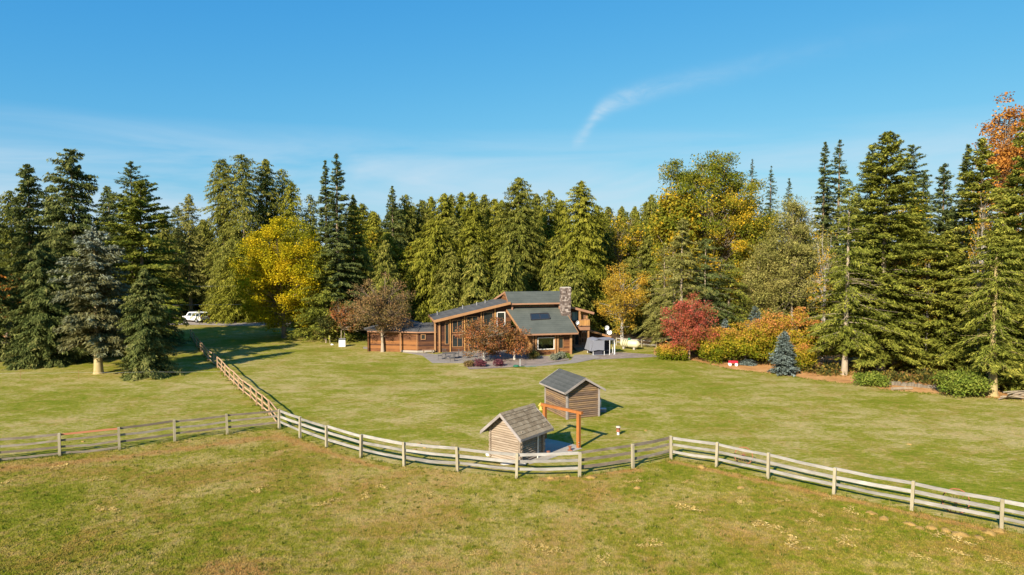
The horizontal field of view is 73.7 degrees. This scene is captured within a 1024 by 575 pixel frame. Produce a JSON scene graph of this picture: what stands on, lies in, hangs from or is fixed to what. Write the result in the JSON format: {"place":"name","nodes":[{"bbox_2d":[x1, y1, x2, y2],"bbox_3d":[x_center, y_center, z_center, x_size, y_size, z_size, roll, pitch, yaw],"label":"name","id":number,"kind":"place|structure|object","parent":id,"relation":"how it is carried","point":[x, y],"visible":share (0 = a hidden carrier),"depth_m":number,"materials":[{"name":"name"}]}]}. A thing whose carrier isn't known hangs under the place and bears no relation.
{"place":"outdoors","nodes":[
{"label":"outdoors","id":0,"kind":"place"},
{"bbox_2d":[0,327,277,461],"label":"field","id":1,"kind":"structure","parent":0,"point":[198,379],"depth_m":58.02,"materials":[{"name":"green plant"}]},
{"bbox_2d":[0,211,23,361],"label":"spruce tree","id":2,"kind":"object","parent":1,"relation":"on","point":[6,302],"visible":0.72,"depth_m":80.64,"materials":[{"name":"green plant"}]},
{"bbox_2d":[0,190,27,335],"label":"cedar tree","id":3,"kind":"object","parent":1,"relation":"on","point":[6,220],"visible":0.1,"depth_m":102.87,"materials":[{"name":"green plant"}]},
{"bbox_2d":[0,164,57,357],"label":"spruce tree","id":4,"kind":"object","parent":1,"relation":"on","point":[27,229],"visible":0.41,"depth_m":83.93,"materials":[{"name":"green plant"}]},
{"bbox_2d":[0,241,104,370],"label":"spruce tree","id":5,"kind":"object","parent":1,"relation":"on","point":[40,349],"visible":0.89,"depth_m":75.89,"materials":[{"name":"green plant"}]},
{"bbox_2d":[27,148,131,360],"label":"spruce tree","id":6,"kind":"object","parent":1,"relation":"on","point":[72,227],"visible":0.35,"depth_m":80.56,"materials":[{"name":"green plant"}]},
{"bbox_2d":[46,225,136,374],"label":"spruce tree","id":7,"kind":"object","parent":1,"relation":"on","point":[100,328],"visible":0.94,"depth_m":70.62,"materials":[{"name":"green plant"}]},
{"bbox_2d":[94,185,138,263],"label":"spruce tree","id":8,"kind":"object","parent":1,"relation":"on","point":[105,210],"visible":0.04,"depth_m":95.96,"materials":[{"name":"green plant"}]},
{"bbox_2d":[0,410,277,459],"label":"rail fence","id":9,"kind":"object","parent":1,"relation":"on","point":[173,434],"visible":0.98,"depth_m":44.53,"materials":[{"name":"grey wood"}]},
{"bbox_2d":[92,180,198,334],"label":"cedar tree","id":10,"kind":"object","parent":1,"relation":"on","point":[137,237],"visible":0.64,"depth_m":83.03,"materials":[{"name":"green plant"}]},
{"bbox_2d":[100,161,192,347],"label":"fir tree","id":11,"kind":"object","parent":1,"relation":"on","point":[125,183],"visible":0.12,"depth_m":91.19,"materials":[{"name":"green plant"}]},
{"bbox_2d":[114,268,183,380],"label":"fir tree","id":12,"kind":"object","parent":1,"relation":"on","point":[144,351],"visible":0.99,"depth_m":70.07,"materials":[{"name":"green plant"}]},
{"bbox_2d":[190,329,277,420],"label":"rail fence","id":13,"kind":"object","parent":1,"relation":"on","point":[243,387],"visible":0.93,"depth_m":65.10,"materials":[{"name":"brown wood"}]},
{"bbox_2d":[363,347,525,362],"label":"patio","id":14,"kind":"structure","parent":0,"point":[434,358],"depth_m":83.54,"materials":[{"name":"grey concrete"}]},
{"bbox_2d":[184,313,833,352],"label":"forest floor","id":15,"kind":"structure","parent":0,"point":[626,336],"depth_m":101.89,"materials":[{"name":"soil"}]},
{"bbox_2d":[150,214,192,316],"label":"cedar tree","id":16,"kind":"object","parent":15,"relation":"on","point":[164,233],"visible":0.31,"depth_m":127.34,"materials":[{"name":"green plant"}]},
{"bbox_2d":[169,194,216,311],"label":"fir tree","id":17,"kind":"object","parent":15,"relation":"on","point":[186,225],"visible":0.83,"depth_m":131.09,"materials":[{"name":"green plant"}]},
{"bbox_2d":[191,158,246,316],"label":"cedar tree","id":18,"kind":"object","parent":15,"relation":"on","point":[218,190],"visible":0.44,"depth_m":128.96,"materials":[{"name":"green plant"}]},
{"bbox_2d":[190,243,273,324],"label":"cedar tree","id":19,"kind":"object","parent":15,"relation":"on","point":[232,311],"visible":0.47,"depth_m":122.91,"materials":[{"name":"green plant"}]},
{"bbox_2d":[206,154,276,319],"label":"cedar tree","id":20,"kind":"object","parent":15,"relation":"on","point":[243,215],"visible":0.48,"depth_m":126.76,"materials":[{"name":"green plant"}]},
{"bbox_2d":[249,159,282,308],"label":"cedar tree","id":21,"kind":"object","parent":15,"relation":"on","point":[269,195],"visible":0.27,"depth_m":132.15,"materials":[{"name":"green plant"}]},
{"bbox_2d":[270,182,308,316],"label":"cedar tree","id":22,"kind":"object","parent":15,"relation":"on","point":[290,206],"visible":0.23,"depth_m":129.66,"materials":[{"name":"green plant"}]},
{"bbox_2d":[328,195,375,330],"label":"fir tree","id":23,"kind":"object","parent":15,"relation":"on","point":[353,221],"visible":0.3,"depth_m":103.22,"materials":[{"name":"green plant"}]},
{"bbox_2d":[348,238,375,335],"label":"fir tree","id":24,"kind":"object","parent":15,"relation":"on","point":[366,261],"visible":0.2,"depth_m":103.74,"materials":[{"name":"green plant"}]},
{"bbox_2d":[352,239,409,337],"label":"fir tree","id":25,"kind":"object","parent":15,"relation":"on","point":[387,265],"visible":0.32,"depth_m":100.48,"materials":[{"name":"green plant"}]},
{"bbox_2d":[370,186,407,260],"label":"spruce tree","id":26,"kind":"object","parent":15,"relation":"on","point":[392,225],"visible":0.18,"depth_m":117.13,"materials":[{"name":"green plant"}]},
{"bbox_2d":[394,194,420,259],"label":"cedar tree","id":27,"kind":"object","parent":15,"relation":"on","point":[411,233],"visible":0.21,"depth_m":119.87,"materials":[{"name":"green plant"}]},
{"bbox_2d":[399,237,434,322],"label":"cedar tree","id":28,"kind":"object","parent":15,"relation":"on","point":[411,254],"visible":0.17,"depth_m":108.41,"materials":[{"name":"green plant"}]},
{"bbox_2d":[398,219,465,322],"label":"cedar tree","id":29,"kind":"object","parent":15,"relation":"on","point":[437,237],"visible":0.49,"depth_m":105.85,"materials":[{"name":"green plant"}]},
{"bbox_2d":[433,193,455,228],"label":"cedar tree","id":30,"kind":"object","parent":15,"relation":"on","point":[444,210],"visible":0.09,"depth_m":121.00,"materials":[{"name":"green plant"}]},
{"bbox_2d":[427,247,463,313],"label":"fir tree","id":31,"kind":"object","parent":15,"relation":"on","point":[449,290],"visible":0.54,"depth_m":103.99,"materials":[{"name":"green plant"}]},
{"bbox_2d":[452,221,493,301],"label":"cedar tree","id":32,"kind":"object","parent":15,"relation":"on","point":[469,236],"visible":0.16,"depth_m":108.99,"materials":[{"name":"green plant"}]},
{"bbox_2d":[460,192,485,256],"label":"cedar tree","id":33,"kind":"object","parent":15,"relation":"on","point":[472,214],"visible":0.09,"depth_m":120.79,"materials":[{"name":"green plant"}]},
{"bbox_2d":[456,244,492,306],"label":"fir tree","id":34,"kind":"object","parent":15,"relation":"on","point":[474,287],"visible":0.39,"depth_m":102.12,"materials":[{"name":"green plant"}]},
{"bbox_2d":[478,226,516,292],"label":"cedar tree","id":35,"kind":"object","parent":15,"relation":"on","point":[491,238],"visible":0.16,"depth_m":110.71,"materials":[{"name":"green plant"}]},
{"bbox_2d":[486,243,524,333],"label":"fir tree","id":36,"kind":"object","parent":15,"relation":"on","point":[506,281],"visible":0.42,"depth_m":101.38,"materials":[{"name":"green plant"}]},
{"bbox_2d":[483,177,549,295],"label":"cedar tree","id":37,"kind":"object","parent":15,"relation":"on","point":[517,239],"visible":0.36,"depth_m":110.22,"materials":[{"name":"green plant"}]},
{"bbox_2d":[533,189,566,264],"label":"cedar tree","id":38,"kind":"object","parent":15,"relation":"on","point":[547,214],"visible":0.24,"depth_m":120.81,"materials":[{"name":"green plant"}]},
{"bbox_2d":[528,237,575,290],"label":"cedar tree","id":39,"kind":"object","parent":15,"relation":"on","point":[545,260],"visible":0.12,"depth_m":110.52,"materials":[{"name":"green plant"}]},
{"bbox_2d":[536,236,569,290],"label":"fir tree","id":40,"kind":"object","parent":15,"relation":"on","point":[548,265],"visible":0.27,"depth_m":109.33,"materials":[{"name":"green plant"}]},
{"bbox_2d":[552,262,599,331],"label":"tree","id":41,"kind":"object","parent":15,"relation":"on","point":[580,296],"visible":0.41,"depth_m":99.66,"materials":[{"name":"green plant"}]},
{"bbox_2d":[547,180,635,333],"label":"cedar tree","id":42,"kind":"object","parent":15,"relation":"on","point":[582,230],"visible":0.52,"depth_m":107.78,"materials":[{"name":"green plant"}]},
{"bbox_2d":[174,310,1023,390],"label":"undergrowth","id":43,"kind":"object","parent":15,"relation":"on","point":[922,377],"visible":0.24,"depth_m":70.78,"materials":[{"name":"brown plant"}]},
{"bbox_2d":[594,233,617,326],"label":"fir tree","id":44,"kind":"object","parent":15,"relation":"on","point":[610,256],"visible":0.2,"depth_m":116.39,"materials":[{"name":"green plant"}]},
{"bbox_2d":[605,211,637,272],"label":"alder tree","id":45,"kind":"object","parent":15,"relation":"on","point":[620,246],"visible":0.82,"depth_m":119.37,"materials":[{"name":"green plant"}]},
{"bbox_2d":[606,256,651,334],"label":"fir tree","id":46,"kind":"object","parent":15,"relation":"on","point":[631,269],"visible":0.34,"depth_m":107.92,"materials":[{"name":"green plant"}]},
{"bbox_2d":[635,235,669,325],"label":"fir tree","id":47,"kind":"object","parent":15,"relation":"on","point":[647,245],"visible":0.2,"depth_m":116.81,"materials":[{"name":"green plant"}]},
{"bbox_2d":[640,243,690,344],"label":"fir tree","id":48,"kind":"object","parent":15,"relation":"on","point":[657,302],"visible":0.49,"depth_m":92.63,"materials":[{"name":"green plant"}]},
{"bbox_2d":[642,182,704,303],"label":"cottonwood tree","id":49,"kind":"object","parent":15,"relation":"on","point":[667,222],"visible":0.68,"depth_m":97.21,"materials":[{"name":"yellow plant"}]},
{"bbox_2d":[656,239,750,352],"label":"fir tree","id":50,"kind":"object","parent":15,"relation":"on","point":[705,267],"visible":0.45,"depth_m":86.58,"materials":[{"name":"green plant"}]},
{"bbox_2d":[645,150,785,323],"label":"cottonwood tree","id":51,"kind":"object","parent":15,"relation":"on","point":[733,232],"visible":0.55,"depth_m":98.68,"materials":[{"name":"green plant"}]},
{"bbox_2d":[685,259,764,351],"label":"fir tree","id":52,"kind":"object","parent":15,"relation":"on","point":[738,294],"visible":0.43,"depth_m":88.63,"materials":[{"name":"green plant"}]},
{"bbox_2d":[733,242,786,322],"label":"larch tree","id":53,"kind":"object","parent":15,"relation":"on","point":[756,295],"visible":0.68,"depth_m":91.93,"materials":[{"name":"green plant"}]},
{"bbox_2d":[744,193,840,330],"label":"larch tree","id":54,"kind":"object","parent":15,"relation":"on","point":[795,254],"visible":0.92,"depth_m":89.86,"materials":[{"name":"green plant"}]},
{"bbox_2d":[807,142,844,322],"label":"fir tree","id":55,"kind":"object","parent":15,"relation":"on","point":[826,207],"visible":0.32,"depth_m":104.01,"materials":[{"name":"green plant"}]},
{"bbox_2d":[815,139,853,305],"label":"fir tree","id":56,"kind":"object","parent":15,"relation":"on","point":[838,191],"visible":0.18,"depth_m":106.94,"materials":[{"name":"green plant"}]},
{"bbox_2d":[887,144,936,243],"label":"fir tree","id":57,"kind":"object","parent":15,"relation":"on","point":[912,165],"visible":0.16,"depth_m":96.73,"materials":[{"name":"green plant"}]},
{"bbox_2d":[919,163,958,347],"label":"fir tree","id":58,"kind":"object","parent":15,"relation":"on","point":[942,222],"visible":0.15,"depth_m":79.31,"materials":[{"name":"green plant"}]},
{"bbox_2d":[971,91,1023,229],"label":"cottonwood tree","id":59,"kind":"object","parent":15,"relation":"on","point":[1006,151],"visible":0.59,"depth_m":88.28,"materials":[{"name":"orange plant"}]},
{"bbox_2d":[0,256,1023,574],"bbox_3d":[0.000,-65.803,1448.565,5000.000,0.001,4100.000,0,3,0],"label":"ground","id":60,"kind":"structure","parent":0,"point":[400,474],"depth_m":33.27,"materials":[{"name":"green plant"}]},
{"bbox_2d":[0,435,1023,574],"bbox_3d":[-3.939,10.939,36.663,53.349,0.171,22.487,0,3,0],"label":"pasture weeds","id":61,"kind":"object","parent":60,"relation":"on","point":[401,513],"visible":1,"depth_m":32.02,"materials":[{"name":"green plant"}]},
{"bbox_2d":[654,348,1023,399],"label":"garden bed","id":62,"kind":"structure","parent":60,"relation":"on","point":[761,368],"depth_m":72.72,"materials":[{"name":"brown soil"}]},
{"bbox_2d":[631,218,721,350],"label":"fir tree","id":63,"kind":"object","parent":62,"relation":"on","point":[682,242],"visible":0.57,"depth_m":85.70,"materials":[{"name":"green plant"}]},
{"bbox_2d":[659,292,720,359],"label":"red maple","id":64,"kind":"object","parent":62,"relation":"on","point":[683,323],"visible":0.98,"depth_m":79.92,"materials":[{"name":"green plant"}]},
{"bbox_2d":[689,325,737,363],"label":"hazel shrub","id":65,"kind":"object","parent":62,"relation":"on","point":[713,351],"visible":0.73,"depth_m":78.45,"materials":[{"name":"yellow plant"}]},
{"bbox_2d":[721,320,773,361],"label":"hazel shrub","id":66,"kind":"object","parent":62,"relation":"on","point":[751,342],"visible":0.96,"depth_m":76.79,"materials":[{"name":"yellow plant"}]},
{"bbox_2d":[747,308,797,357],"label":"hazel shrub","id":67,"kind":"object","parent":62,"relation":"on","point":[770,332],"visible":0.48,"depth_m":79.42,"materials":[{"name":"orange plant"}]},
{"bbox_2d":[766,329,799,376],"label":"blue spruce","id":68,"kind":"object","parent":62,"relation":"on","point":[784,361],"visible":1,"depth_m":71.26,"materials":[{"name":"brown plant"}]},
{"bbox_2d":[771,306,829,359],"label":"hazel shrub","id":69,"kind":"object","parent":62,"relation":"on","point":[800,336],"visible":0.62,"depth_m":76.45,"materials":[{"name":"orange plant"}]},
{"bbox_2d":[790,342,817,370],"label":"hazel shrub","id":70,"kind":"object","parent":62,"relation":"on","point":[805,358],"visible":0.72,"depth_m":73.12,"materials":[{"name":"yellow plant"}]},
{"bbox_2d":[805,230,836,362],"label":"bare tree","id":71,"kind":"object","parent":62,"relation":"on","point":[821,295],"visible":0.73,"depth_m":77.99,"materials":[{"name":"plant"}]},
{"bbox_2d":[799,181,908,374],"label":"fir tree","id":72,"kind":"object","parent":62,"relation":"on","point":[844,322],"visible":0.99,"depth_m":70.34,"materials":[{"name":"green plant"}]},
{"bbox_2d":[842,144,895,365],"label":"fir tree","id":73,"kind":"object","parent":62,"relation":"on","point":[865,197],"visible":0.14,"depth_m":76.31,"materials":[{"name":"green plant"}]},
{"bbox_2d":[850,371,891,387],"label":"rhododendron bush","id":74,"kind":"object","parent":62,"relation":"on","point":[878,379],"visible":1,"depth_m":65.13,"materials":[{"name":"green plant"}]},
{"bbox_2d":[805,130,956,370],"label":"fir tree","id":75,"kind":"object","parent":62,"relation":"on","point":[891,192],"visible":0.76,"depth_m":71.94,"materials":[{"name":"green plant"}]},
{"bbox_2d":[884,218,953,372],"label":"fir tree","id":76,"kind":"object","parent":62,"relation":"on","point":[908,261],"visible":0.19,"depth_m":73.44,"materials":[{"name":"green plant"}]},
{"bbox_2d":[889,230,984,373],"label":"fir tree","id":77,"kind":"object","parent":62,"relation":"on","point":[943,350],"visible":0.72,"depth_m":70.93,"materials":[{"name":"green plant"}]},
{"bbox_2d":[937,144,987,329],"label":"fir tree","id":78,"kind":"object","parent":62,"relation":"on","point":[963,168],"visible":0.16,"depth_m":75.47,"materials":[{"name":"green plant"}]},
{"bbox_2d":[928,368,997,398],"bbox_3d":[40.187,8.593,61.377,4.619,2.581,4.993,0,3,0],"label":"rhododendron bush","id":79,"kind":"object","parent":62,"relation":"on","point":[960,383],"visible":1,"depth_m":60.26,"materials":[{"name":"green plant"}]},
{"bbox_2d":[933,137,1012,371],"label":"fir tree","id":80,"kind":"object","parent":62,"relation":"on","point":[975,179],"visible":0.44,"depth_m":69.43,"materials":[{"name":"green plant"}]},
{"bbox_2d":[964,190,1002,355],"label":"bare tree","id":81,"kind":"object","parent":62,"relation":"on","point":[981,226],"visible":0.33,"depth_m":67.28,"materials":[{"name":"plant"}]},
{"bbox_2d":[948,219,1023,396],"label":"fir tree","id":82,"kind":"object","parent":62,"relation":"on","point":[992,360],"visible":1,"depth_m":60.22,"materials":[{"name":"green plant"}]},
{"bbox_2d":[962,119,1023,392],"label":"fir tree","id":83,"kind":"object","parent":62,"relation":"on","point":[1015,372],"visible":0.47,"depth_m":63.72,"materials":[{"name":"green plant"}]},
{"bbox_2d":[974,166,1023,355],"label":"fir tree","id":84,"kind":"object","parent":62,"relation":"on","point":[1013,174],"visible":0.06,"depth_m":70.60,"materials":[{"name":"green plant"}]},
{"bbox_2d":[0,0,1023,252],"label":"sky","id":85,"kind":"structure","parent":0,"point":[423,99],"materials":[{"name":"blue"}]},
{"bbox_2d":[191,327,1023,533],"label":"lawn","id":86,"kind":"structure","parent":0,"point":[269,364],"depth_m":54.13,"materials":[{"name":"green plant"}]},
{"bbox_2d":[227,216,327,337],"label":"maple tree","id":87,"kind":"object","parent":86,"relation":"on","point":[282,279],"visible":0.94,"depth_m":98.20,"materials":[{"name":"yellow plant"}]},
{"bbox_2d":[299,160,345,335],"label":"fir tree","id":88,"kind":"object","parent":86,"relation":"on","point":[324,183],"visible":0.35,"depth_m":101.03,"materials":[{"name":"green plant"}]},
{"bbox_2d":[281,251,366,343],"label":"fir tree","id":89,"kind":"object","parent":86,"relation":"on","point":[323,299],"visible":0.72,"depth_m":97.85,"materials":[{"name":"green plant"}]},
{"bbox_2d":[307,153,367,338],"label":"fir tree","id":90,"kind":"object","parent":86,"relation":"on","point":[336,207],"visible":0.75,"depth_m":99.03,"materials":[{"name":"green plant"}]},
{"bbox_2d":[327,299,361,337],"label":"rowan tree","id":91,"kind":"object","parent":86,"relation":"on","point":[340,318],"visible":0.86,"depth_m":94.72,"materials":[{"name":"brown plant"}]},
{"bbox_2d":[344,272,415,351],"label":"crabapple tree","id":92,"kind":"object","parent":86,"relation":"on","point":[381,315],"visible":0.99,"depth_m":86.29,"materials":[{"name":"brown plant"}]},
{"bbox_2d":[364,287,611,354],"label":"log house","id":93,"kind":"structure","parent":86,"relation":"on","point":[546,317],"depth_m":87.80,"materials":[{"name":"brown wood"}]},
{"bbox_2d":[0,337,1023,531],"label":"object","id":94,"kind":"structure","parent":86,"relation":"on","point":[770,478],"depth_m":42.14,"materials":[{"name":"grey wood"}]},
{"bbox_2d":[480,403,553,459],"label":"log shed","id":95,"kind":"structure","parent":86,"relation":"on","point":[524,429],"depth_m":42.30,"materials":[{"name":"brown wood"}]},
{"bbox_2d":[466,356,568,368],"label":"planting bed","id":96,"kind":"object","parent":86,"relation":"on","point":[511,362],"visible":0.61,"depth_m":79.69,"materials":[{"name":"grey gravel"}]},
{"bbox_2d":[454,317,517,360],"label":"garden maple","id":97,"kind":"object","parent":96,"relation":"on","point":[483,337],"visible":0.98,"depth_m":79.37,"materials":[{"name":"brown plant"}]},
{"bbox_2d":[494,327,531,359],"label":"garden maple","id":98,"kind":"object","parent":96,"relation":"on","point":[514,345],"visible":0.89,"depth_m":80.20,"materials":[{"name":"brown plant"}]},
{"bbox_2d":[529,438,581,463],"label":"concrete slab","id":99,"kind":"structure","parent":86,"relation":"on","point":[551,445],"depth_m":44.96,"materials":[{"name":"grey concrete"}]},
{"bbox_2d":[539,368,605,419],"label":"log shed","id":100,"kind":"structure","parent":86,"relation":"on","point":[567,389],"depth_m":53.25,"materials":[{"name":"wood"}]},
{"bbox_2d":[592,261,653,340],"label":"birch tree","id":101,"kind":"object","parent":86,"relation":"on","point":[621,297],"visible":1,"depth_m":96.19,"materials":[{"name":"yellow plant"}]},
{"bbox_2d":[251,392,1023,532],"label":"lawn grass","id":102,"kind":"structure","parent":86,"relation":"on","point":[745,443],"depth_m":47.97,"materials":[{"name":"green plant"}]},
{"bbox_2d":[278,409,1023,528],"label":"rail fence","id":103,"kind":"object","parent":86,"relation":"on","point":[670,444],"visible":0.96,"depth_m":39.35,"materials":[{"name":"grey wood"}]},
{"bbox_2d":[652,341,691,360],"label":"hazel shrub","id":104,"kind":"object","parent":86,"relation":"on","point":[664,351],"visible":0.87,"depth_m":80.53,"materials":[{"name":"yellow plant"}]},
{"bbox_2d":[596,352,658,358],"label":"bare ground","id":105,"kind":"structure","parent":0,"point":[616,355],"depth_m":84.45,"materials":[{"name":"grey gravel"}]},
{"bbox_2d":[585,337,614,354],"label":"dog pen","id":106,"kind":"object","parent":105,"relation":"on","point":[595,346],"visible":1,"depth_m":84.85,"materials":[{"name":"white paint"}]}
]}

